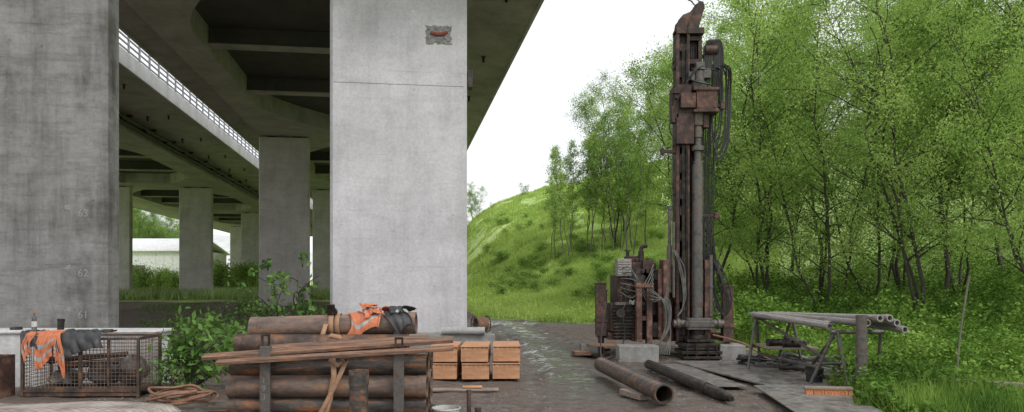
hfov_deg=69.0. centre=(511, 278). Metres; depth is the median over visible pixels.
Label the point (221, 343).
shrub
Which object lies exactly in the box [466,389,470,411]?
steel bar
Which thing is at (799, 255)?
tree
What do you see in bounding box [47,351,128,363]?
scrap pipe
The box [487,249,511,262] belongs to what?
shrub
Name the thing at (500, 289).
shrub
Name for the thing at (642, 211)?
shrub
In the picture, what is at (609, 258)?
shrub
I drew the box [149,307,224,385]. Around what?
shrub
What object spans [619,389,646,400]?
timber offcut
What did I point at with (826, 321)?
drill rod
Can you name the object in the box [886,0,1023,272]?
tree
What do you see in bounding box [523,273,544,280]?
shrub
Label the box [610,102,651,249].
tree
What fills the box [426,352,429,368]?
casing pipe
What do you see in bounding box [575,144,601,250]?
tree
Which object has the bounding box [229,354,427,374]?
casing pipe
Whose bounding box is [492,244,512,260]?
shrub
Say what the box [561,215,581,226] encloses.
shrub
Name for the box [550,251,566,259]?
shrub
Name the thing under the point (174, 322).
shrub
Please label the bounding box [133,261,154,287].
shrub
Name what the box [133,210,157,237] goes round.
tree
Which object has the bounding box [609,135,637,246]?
tree
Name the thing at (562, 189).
tree
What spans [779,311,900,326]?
drill rod
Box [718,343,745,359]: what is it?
concrete block
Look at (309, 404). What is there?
casing pipe
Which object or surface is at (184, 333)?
shrub
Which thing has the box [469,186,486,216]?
tree
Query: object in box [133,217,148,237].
tree
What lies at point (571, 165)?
tree
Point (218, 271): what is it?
shrub
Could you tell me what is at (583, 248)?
shrub
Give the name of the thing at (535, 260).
shrub
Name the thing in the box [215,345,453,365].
timber plank
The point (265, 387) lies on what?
rack stake
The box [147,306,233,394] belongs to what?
shrub
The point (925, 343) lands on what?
undergrowth
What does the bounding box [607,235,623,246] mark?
shrub
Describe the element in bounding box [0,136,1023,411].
ground
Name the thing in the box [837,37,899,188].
tree
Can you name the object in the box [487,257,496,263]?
shrub
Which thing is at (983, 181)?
tree
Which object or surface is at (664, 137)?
tree
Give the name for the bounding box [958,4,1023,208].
tree
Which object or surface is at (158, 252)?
industrial hall
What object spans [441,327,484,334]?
fabric roll
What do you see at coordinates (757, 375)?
steel plate
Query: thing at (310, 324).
casing pipe
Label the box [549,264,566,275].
shrub
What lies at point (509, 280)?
shrub
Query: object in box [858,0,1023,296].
tree
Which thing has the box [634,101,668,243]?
tree
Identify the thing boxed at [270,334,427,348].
timber plank
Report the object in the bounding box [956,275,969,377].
rebar stake
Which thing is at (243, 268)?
shrub
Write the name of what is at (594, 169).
tree
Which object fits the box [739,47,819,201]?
tree
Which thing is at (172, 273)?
shrub
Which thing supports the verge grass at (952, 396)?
on the ground at (568, 378)
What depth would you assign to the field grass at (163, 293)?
57.73 m
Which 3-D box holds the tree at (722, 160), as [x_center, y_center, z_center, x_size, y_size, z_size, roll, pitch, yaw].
[12.908,-6.327,38.017,8.993,15.177,9.017,0,0,29]
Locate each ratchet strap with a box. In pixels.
[319,358,347,411]
[321,313,341,338]
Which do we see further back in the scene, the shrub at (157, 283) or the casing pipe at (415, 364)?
the shrub at (157, 283)
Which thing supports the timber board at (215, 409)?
on the ground at (568, 378)
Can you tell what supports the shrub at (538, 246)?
on the ground at (568, 378)
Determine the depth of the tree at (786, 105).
48.74 m
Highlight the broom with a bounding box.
[803,386,852,395]
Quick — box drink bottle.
[31,311,36,329]
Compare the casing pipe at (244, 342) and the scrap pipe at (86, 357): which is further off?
the scrap pipe at (86, 357)
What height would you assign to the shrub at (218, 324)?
1.354 m
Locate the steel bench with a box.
[0,401,181,411]
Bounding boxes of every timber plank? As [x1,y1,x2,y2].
[201,336,452,360]
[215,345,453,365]
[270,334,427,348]
[433,388,498,391]
[462,385,481,387]
[586,343,618,346]
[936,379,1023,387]
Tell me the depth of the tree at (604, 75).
67.76 m
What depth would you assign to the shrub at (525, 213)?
96.28 m
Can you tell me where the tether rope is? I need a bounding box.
[600,302,607,357]
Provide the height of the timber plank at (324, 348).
0.233 m
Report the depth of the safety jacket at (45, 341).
10.51 m
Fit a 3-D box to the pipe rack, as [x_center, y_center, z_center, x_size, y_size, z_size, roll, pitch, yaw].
[4.866,1.201,12.345,1.151,1.019,3.106,0,0,-9]
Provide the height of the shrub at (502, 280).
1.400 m
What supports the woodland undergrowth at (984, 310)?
on the ground at (568, 378)
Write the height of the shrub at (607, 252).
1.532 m
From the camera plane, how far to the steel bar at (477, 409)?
7.87 m
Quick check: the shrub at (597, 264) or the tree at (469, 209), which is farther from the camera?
the tree at (469, 209)
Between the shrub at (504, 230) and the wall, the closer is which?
the wall
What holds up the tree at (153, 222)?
on the ground at (568, 378)
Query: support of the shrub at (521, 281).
on the ground at (568, 378)
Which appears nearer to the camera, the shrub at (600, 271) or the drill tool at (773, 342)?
the drill tool at (773, 342)
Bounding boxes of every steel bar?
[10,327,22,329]
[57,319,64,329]
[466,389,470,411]
[475,407,480,411]
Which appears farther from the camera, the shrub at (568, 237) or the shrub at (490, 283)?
the shrub at (568, 237)
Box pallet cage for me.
[20,332,161,397]
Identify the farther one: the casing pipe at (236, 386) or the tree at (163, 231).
the tree at (163, 231)
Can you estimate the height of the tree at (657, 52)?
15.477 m
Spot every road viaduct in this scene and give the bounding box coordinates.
[0,0,543,352]
[119,30,312,291]
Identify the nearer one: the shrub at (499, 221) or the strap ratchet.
the strap ratchet
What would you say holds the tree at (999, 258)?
on the ground at (568, 378)
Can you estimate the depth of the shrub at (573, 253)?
59.65 m
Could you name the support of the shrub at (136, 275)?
on the ground at (568, 378)
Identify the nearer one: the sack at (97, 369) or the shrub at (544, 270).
the sack at (97, 369)
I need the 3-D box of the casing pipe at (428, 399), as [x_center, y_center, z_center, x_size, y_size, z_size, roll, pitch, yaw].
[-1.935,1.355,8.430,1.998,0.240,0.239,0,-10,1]
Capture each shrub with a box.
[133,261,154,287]
[133,264,139,286]
[133,275,143,288]
[134,260,166,287]
[139,339,205,399]
[144,272,166,289]
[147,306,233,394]
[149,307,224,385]
[152,264,173,285]
[157,265,178,286]
[162,270,178,288]
[163,315,192,341]
[171,317,206,354]
[193,307,228,352]
[204,322,232,375]
[205,308,231,339]
[208,320,248,377]
[213,256,234,286]
[221,318,247,346]
[222,262,249,287]
[223,302,270,334]
[224,290,256,323]
[226,257,258,286]
[230,253,258,288]
[236,251,324,316]
[240,266,258,288]
[246,298,282,316]
[288,297,326,315]
[290,282,320,315]
[478,241,495,253]
[482,215,495,222]
[484,278,499,289]
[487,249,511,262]
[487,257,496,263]
[490,281,513,296]
[491,217,503,224]
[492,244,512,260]
[495,275,513,286]
[500,226,511,234]
[500,264,519,276]
[502,215,510,223]
[503,275,518,288]
[512,273,532,289]
[513,270,535,278]
[515,221,522,228]
[515,253,534,267]
[517,250,540,267]
[519,210,531,217]
[523,216,536,227]
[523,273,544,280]
[523,275,545,292]
[527,255,546,268]
[528,258,540,267]
[531,240,550,251]
[537,266,550,274]
[538,272,565,287]
[542,197,555,207]
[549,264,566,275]
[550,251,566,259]
[557,257,572,266]
[560,266,576,277]
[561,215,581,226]
[561,250,579,259]
[564,229,582,241]
[565,285,586,299]
[571,238,599,249]
[572,240,589,255]
[576,245,595,254]
[577,279,609,298]
[578,250,589,258]
[587,249,600,258]
[587,260,604,268]
[588,233,601,241]
[589,265,612,281]
[592,247,612,260]
[596,250,619,265]
[597,242,615,251]
[607,224,623,236]
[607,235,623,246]
[629,239,641,246]
[631,208,651,217]
[641,226,658,237]
[644,253,658,263]
[654,232,666,239]
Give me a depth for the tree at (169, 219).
175.99 m
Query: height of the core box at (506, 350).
0.259 m
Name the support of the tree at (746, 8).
on the ground at (568, 378)
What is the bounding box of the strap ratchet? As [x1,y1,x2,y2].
[326,304,337,314]
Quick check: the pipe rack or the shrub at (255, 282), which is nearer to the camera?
the pipe rack
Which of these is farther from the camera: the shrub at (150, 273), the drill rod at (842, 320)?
the shrub at (150, 273)
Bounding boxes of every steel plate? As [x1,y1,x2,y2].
[662,364,746,386]
[672,361,842,385]
[754,384,883,411]
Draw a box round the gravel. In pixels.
[98,320,775,411]
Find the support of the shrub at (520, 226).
on the ground at (568, 378)
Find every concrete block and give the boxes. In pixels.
[579,343,603,355]
[616,344,658,361]
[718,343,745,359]
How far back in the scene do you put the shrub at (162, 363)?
10.33 m
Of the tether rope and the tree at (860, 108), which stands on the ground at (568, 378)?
the tree at (860, 108)
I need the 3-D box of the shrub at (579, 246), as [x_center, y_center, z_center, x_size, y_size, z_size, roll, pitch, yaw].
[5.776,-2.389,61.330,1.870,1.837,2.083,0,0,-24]
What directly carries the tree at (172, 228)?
on the ground at (568, 378)
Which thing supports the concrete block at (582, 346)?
on the ground at (568, 378)
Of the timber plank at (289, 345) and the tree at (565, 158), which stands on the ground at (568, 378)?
the tree at (565, 158)
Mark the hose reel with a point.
(480, 321)
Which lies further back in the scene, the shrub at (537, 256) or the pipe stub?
the shrub at (537, 256)
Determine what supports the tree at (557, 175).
on the ground at (568, 378)
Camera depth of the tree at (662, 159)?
56.50 m
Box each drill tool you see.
[755,361,783,367]
[766,339,784,345]
[779,365,806,371]
[782,340,806,347]
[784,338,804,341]
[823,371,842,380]
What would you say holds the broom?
on the steel plate at (794, 398)
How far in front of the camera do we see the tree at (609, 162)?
56.74 m
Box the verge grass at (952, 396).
[734,306,1023,411]
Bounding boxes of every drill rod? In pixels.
[748,312,832,329]
[758,312,832,327]
[762,311,870,325]
[774,312,883,321]
[775,311,892,321]
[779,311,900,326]
[837,323,908,332]
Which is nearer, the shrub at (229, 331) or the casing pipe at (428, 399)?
the casing pipe at (428, 399)
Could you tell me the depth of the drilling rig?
15.88 m
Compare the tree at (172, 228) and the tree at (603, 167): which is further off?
the tree at (172, 228)
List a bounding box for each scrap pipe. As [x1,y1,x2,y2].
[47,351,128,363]
[57,356,140,369]
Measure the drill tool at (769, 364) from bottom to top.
0.166 m
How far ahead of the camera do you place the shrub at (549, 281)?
47.01 m
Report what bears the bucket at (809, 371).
on the steel plate at (757, 375)
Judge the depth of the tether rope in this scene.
13.96 m
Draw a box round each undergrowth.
[713,219,1023,341]
[732,313,1023,411]
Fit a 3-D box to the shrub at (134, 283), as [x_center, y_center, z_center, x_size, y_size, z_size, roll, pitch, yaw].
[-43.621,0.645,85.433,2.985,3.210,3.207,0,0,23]
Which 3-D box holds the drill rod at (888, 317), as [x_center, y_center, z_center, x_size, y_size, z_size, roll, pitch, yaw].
[5.033,0.605,12.062,0.104,0.104,3.260,27,-6,-8]
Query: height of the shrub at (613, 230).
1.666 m
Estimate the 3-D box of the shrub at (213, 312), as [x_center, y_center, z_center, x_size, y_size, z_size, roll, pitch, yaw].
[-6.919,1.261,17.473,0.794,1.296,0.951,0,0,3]
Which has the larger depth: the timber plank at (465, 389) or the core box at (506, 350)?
the core box at (506, 350)
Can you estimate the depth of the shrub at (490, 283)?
54.76 m
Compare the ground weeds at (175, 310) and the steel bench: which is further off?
the ground weeds at (175, 310)
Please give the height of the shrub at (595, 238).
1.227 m
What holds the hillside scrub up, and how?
on the ground at (568, 378)
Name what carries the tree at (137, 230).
on the ground at (568, 378)
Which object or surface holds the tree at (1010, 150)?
on the ground at (568, 378)
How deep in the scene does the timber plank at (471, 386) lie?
11.16 m
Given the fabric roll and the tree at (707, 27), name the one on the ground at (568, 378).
the tree at (707, 27)
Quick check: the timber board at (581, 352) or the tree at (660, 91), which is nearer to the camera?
the timber board at (581, 352)
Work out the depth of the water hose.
14.76 m
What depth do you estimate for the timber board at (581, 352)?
16.41 m
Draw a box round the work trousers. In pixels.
[20,329,44,352]
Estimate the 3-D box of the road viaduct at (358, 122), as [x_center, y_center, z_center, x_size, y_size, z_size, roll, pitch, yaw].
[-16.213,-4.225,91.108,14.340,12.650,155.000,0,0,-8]
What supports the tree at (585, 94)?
on the ground at (568, 378)
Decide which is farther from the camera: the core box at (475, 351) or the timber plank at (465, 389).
the core box at (475, 351)
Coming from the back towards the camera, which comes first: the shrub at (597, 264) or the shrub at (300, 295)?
the shrub at (597, 264)
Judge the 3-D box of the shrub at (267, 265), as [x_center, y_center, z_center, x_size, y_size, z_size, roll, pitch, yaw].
[-5.086,0.710,16.278,1.764,2.656,1.248,0,0,-31]
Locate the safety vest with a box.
[348,303,389,333]
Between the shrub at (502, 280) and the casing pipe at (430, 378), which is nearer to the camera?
the casing pipe at (430, 378)
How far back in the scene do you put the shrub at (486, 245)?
85.86 m
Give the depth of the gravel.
10.97 m
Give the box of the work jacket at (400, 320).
[383,305,416,333]
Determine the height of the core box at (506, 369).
0.259 m
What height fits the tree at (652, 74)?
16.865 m
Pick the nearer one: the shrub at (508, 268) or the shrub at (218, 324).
the shrub at (218, 324)
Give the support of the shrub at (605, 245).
on the ground at (568, 378)
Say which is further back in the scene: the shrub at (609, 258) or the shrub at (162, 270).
the shrub at (162, 270)
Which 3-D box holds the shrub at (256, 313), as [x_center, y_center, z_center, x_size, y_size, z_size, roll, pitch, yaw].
[-5.937,1.172,17.018,1.188,1.620,0.993,0,0,-5]
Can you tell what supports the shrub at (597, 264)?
on the ground at (568, 378)
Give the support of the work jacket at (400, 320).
on the casing pipe at (310, 324)
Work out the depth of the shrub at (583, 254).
59.27 m
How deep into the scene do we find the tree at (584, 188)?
59.62 m
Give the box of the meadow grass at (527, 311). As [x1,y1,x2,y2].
[467,195,782,323]
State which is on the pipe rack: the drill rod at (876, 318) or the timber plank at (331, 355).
the drill rod at (876, 318)
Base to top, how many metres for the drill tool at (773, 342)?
0.136 m
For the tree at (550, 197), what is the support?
on the ground at (568, 378)
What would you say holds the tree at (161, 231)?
on the ground at (568, 378)
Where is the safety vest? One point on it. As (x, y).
(366, 318)
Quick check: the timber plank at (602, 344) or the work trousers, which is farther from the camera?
the timber plank at (602, 344)
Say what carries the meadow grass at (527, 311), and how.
on the ground at (568, 378)
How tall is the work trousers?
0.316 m
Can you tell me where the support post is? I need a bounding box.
[852,315,867,398]
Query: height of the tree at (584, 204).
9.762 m
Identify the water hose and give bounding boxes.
[713,334,832,379]
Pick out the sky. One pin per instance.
(566, 43)
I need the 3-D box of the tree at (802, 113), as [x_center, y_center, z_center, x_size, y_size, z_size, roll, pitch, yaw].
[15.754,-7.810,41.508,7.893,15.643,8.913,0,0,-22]
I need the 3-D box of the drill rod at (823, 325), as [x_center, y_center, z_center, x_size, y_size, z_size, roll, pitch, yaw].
[4.567,0.686,12.435,0.104,0.104,2.410,0,2,-11]
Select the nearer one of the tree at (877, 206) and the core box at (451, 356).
the core box at (451, 356)
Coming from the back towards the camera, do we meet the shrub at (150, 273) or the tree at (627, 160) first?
the shrub at (150, 273)
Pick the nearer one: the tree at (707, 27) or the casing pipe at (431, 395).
the casing pipe at (431, 395)
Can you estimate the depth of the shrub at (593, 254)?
57.24 m
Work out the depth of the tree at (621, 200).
58.47 m
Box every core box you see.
[431,341,461,361]
[433,357,461,378]
[461,341,490,361]
[462,358,489,378]
[492,361,519,378]
[493,341,520,360]
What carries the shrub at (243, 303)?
on the ground at (568, 378)
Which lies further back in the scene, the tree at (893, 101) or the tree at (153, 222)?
the tree at (153, 222)
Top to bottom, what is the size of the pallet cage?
0.884 m
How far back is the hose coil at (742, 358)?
13.92 m
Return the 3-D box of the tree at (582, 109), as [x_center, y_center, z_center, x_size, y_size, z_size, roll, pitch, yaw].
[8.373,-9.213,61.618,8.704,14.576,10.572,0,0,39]
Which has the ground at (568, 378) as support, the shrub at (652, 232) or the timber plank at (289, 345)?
the shrub at (652, 232)
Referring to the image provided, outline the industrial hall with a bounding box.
[133,238,229,285]
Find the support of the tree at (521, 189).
on the ground at (568, 378)
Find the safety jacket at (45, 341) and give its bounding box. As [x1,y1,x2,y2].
[21,330,64,378]
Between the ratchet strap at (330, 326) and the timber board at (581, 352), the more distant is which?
the timber board at (581, 352)
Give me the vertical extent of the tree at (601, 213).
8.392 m
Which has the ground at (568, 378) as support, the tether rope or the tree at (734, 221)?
the tree at (734, 221)
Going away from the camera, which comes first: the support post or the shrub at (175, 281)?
the support post
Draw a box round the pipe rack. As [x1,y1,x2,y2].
[746,317,883,385]
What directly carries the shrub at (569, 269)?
on the ground at (568, 378)
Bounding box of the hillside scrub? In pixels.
[467,179,660,293]
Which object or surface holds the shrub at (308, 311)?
on the ground at (568, 378)
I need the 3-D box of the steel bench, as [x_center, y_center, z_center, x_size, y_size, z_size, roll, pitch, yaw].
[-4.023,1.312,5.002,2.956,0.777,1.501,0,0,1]
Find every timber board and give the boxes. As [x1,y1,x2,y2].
[179,407,225,411]
[571,350,591,355]
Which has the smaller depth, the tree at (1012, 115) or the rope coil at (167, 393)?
the rope coil at (167, 393)
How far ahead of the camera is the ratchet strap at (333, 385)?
7.69 m
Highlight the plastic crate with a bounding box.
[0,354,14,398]
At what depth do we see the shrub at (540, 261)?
60.04 m
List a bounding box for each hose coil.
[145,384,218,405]
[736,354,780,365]
[780,352,840,369]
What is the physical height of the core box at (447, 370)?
0.259 m
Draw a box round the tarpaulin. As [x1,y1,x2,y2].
[55,329,116,356]
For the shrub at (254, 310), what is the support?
on the ground at (568, 378)
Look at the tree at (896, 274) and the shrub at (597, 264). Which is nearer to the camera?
the tree at (896, 274)
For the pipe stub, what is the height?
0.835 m
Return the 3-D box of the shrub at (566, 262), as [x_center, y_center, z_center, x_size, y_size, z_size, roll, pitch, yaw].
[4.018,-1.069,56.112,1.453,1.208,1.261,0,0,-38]
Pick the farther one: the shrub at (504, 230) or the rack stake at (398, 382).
the shrub at (504, 230)
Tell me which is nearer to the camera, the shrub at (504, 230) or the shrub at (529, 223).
the shrub at (529, 223)
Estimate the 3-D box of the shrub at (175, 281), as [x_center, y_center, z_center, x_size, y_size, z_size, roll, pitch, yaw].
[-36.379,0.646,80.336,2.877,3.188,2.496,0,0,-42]
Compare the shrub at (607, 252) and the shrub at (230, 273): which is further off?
the shrub at (230, 273)
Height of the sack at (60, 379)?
0.254 m
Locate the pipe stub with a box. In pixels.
[348,369,368,411]
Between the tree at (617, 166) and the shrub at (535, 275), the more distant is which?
the tree at (617, 166)
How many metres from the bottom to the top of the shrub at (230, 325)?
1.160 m
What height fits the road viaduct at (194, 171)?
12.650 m
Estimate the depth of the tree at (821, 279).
30.91 m
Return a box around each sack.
[47,369,85,385]
[87,362,119,385]
[117,354,150,384]
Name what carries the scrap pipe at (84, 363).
in the pallet cage
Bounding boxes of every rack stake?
[260,334,271,411]
[394,337,403,411]
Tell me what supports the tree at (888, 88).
on the ground at (568, 378)
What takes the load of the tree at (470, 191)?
on the ground at (568, 378)
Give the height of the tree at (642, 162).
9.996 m
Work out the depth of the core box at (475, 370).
12.33 m
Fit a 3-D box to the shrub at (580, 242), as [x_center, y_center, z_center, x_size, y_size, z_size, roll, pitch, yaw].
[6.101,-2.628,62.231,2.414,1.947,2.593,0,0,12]
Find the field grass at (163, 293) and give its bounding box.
[119,285,329,300]
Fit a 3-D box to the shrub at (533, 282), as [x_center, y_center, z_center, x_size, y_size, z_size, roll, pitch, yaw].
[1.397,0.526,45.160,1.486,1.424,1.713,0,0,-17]
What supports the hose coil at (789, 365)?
on the ground at (568, 378)
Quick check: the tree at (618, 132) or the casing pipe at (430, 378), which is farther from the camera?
the tree at (618, 132)
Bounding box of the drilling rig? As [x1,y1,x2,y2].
[592,0,734,359]
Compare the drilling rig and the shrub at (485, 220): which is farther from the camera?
the shrub at (485, 220)
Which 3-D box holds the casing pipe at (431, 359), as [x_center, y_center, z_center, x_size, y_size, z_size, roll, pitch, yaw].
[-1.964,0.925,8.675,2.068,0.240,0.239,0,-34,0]
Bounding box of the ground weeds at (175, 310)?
[139,302,326,371]
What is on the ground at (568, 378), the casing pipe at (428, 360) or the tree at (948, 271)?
the tree at (948, 271)
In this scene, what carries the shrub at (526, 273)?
on the ground at (568, 378)
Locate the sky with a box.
[119,0,1014,252]
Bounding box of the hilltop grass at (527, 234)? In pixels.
[467,161,661,288]
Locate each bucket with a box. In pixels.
[431,405,460,411]
[805,367,824,382]
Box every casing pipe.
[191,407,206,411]
[225,375,427,397]
[226,397,427,411]
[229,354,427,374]
[233,334,409,353]
[248,312,417,333]
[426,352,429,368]
[428,369,432,390]
[428,391,429,407]
[430,352,432,366]
[430,387,432,403]
[594,357,673,403]
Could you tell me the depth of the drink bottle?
11.82 m
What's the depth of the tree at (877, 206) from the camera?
29.16 m
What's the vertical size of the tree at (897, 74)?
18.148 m
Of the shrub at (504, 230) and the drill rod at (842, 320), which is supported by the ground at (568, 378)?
the shrub at (504, 230)
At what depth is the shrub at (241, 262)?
85.94 m
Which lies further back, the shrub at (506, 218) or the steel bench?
the shrub at (506, 218)
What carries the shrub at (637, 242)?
on the ground at (568, 378)
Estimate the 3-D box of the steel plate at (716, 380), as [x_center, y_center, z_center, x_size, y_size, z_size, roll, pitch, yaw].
[3.175,1.655,12.850,0.849,0.020,2.900,0,0,0]
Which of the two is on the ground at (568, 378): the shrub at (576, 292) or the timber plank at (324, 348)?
the shrub at (576, 292)
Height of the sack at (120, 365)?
0.466 m
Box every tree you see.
[133,210,155,237]
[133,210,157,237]
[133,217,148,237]
[134,209,170,237]
[142,216,171,237]
[146,218,178,237]
[147,221,174,237]
[152,216,178,237]
[153,218,178,237]
[167,231,178,237]
[467,181,478,219]
[467,206,474,233]
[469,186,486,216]
[517,183,527,194]
[540,175,563,259]
[541,145,575,255]
[545,146,571,258]
[548,84,664,249]
[553,168,576,262]
[561,152,577,254]
[562,138,588,251]
[564,69,670,232]
[572,134,602,251]
[575,86,659,212]
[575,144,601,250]
[579,129,610,256]
[580,144,603,251]
[589,107,622,251]
[589,118,618,243]
[592,157,618,248]
[595,0,813,254]
[599,134,625,240]
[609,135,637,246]
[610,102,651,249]
[613,116,642,249]
[614,143,639,250]
[621,9,811,295]
[623,35,740,185]
[626,129,652,254]
[632,86,721,204]
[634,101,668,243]
[639,11,760,240]
[639,35,783,259]
[639,47,672,167]
[661,2,834,289]
[692,0,854,298]
[704,0,932,302]
[714,0,951,311]
[724,0,852,238]
[731,0,874,270]
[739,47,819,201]
[754,0,998,309]
[761,0,1012,317]
[815,0,985,293]
[820,33,931,207]
[837,0,987,233]
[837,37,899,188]
[843,0,1023,298]
[844,1,1001,222]
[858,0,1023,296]
[881,0,1022,271]
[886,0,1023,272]
[893,0,1023,266]
[902,0,1023,221]
[944,27,1023,226]
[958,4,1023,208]
[988,89,1023,145]
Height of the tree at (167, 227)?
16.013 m
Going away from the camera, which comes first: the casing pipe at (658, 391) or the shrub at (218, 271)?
the casing pipe at (658, 391)
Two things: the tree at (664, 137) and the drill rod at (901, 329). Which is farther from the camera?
the tree at (664, 137)
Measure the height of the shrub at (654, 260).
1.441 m
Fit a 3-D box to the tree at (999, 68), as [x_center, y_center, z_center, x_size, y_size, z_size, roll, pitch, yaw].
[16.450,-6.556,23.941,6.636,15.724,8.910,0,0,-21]
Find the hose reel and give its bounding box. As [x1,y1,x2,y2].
[471,316,490,332]
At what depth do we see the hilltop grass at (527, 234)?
79.77 m
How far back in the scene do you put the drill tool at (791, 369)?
13.22 m
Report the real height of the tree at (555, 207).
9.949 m
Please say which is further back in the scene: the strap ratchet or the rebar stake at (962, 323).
the rebar stake at (962, 323)
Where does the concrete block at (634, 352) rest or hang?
on the ground at (568, 378)
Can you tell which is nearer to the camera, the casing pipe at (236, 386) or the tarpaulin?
the casing pipe at (236, 386)
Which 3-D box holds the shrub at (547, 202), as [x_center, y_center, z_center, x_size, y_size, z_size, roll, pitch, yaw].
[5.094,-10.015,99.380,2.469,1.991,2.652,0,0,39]
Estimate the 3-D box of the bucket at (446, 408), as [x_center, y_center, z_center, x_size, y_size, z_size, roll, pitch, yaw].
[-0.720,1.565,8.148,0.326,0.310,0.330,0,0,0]
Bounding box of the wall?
[0,328,173,386]
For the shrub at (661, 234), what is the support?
on the ground at (568, 378)
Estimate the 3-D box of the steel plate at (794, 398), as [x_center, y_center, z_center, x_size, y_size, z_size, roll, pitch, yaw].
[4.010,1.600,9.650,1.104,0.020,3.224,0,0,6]
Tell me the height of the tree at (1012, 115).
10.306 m
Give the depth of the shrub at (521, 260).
63.48 m

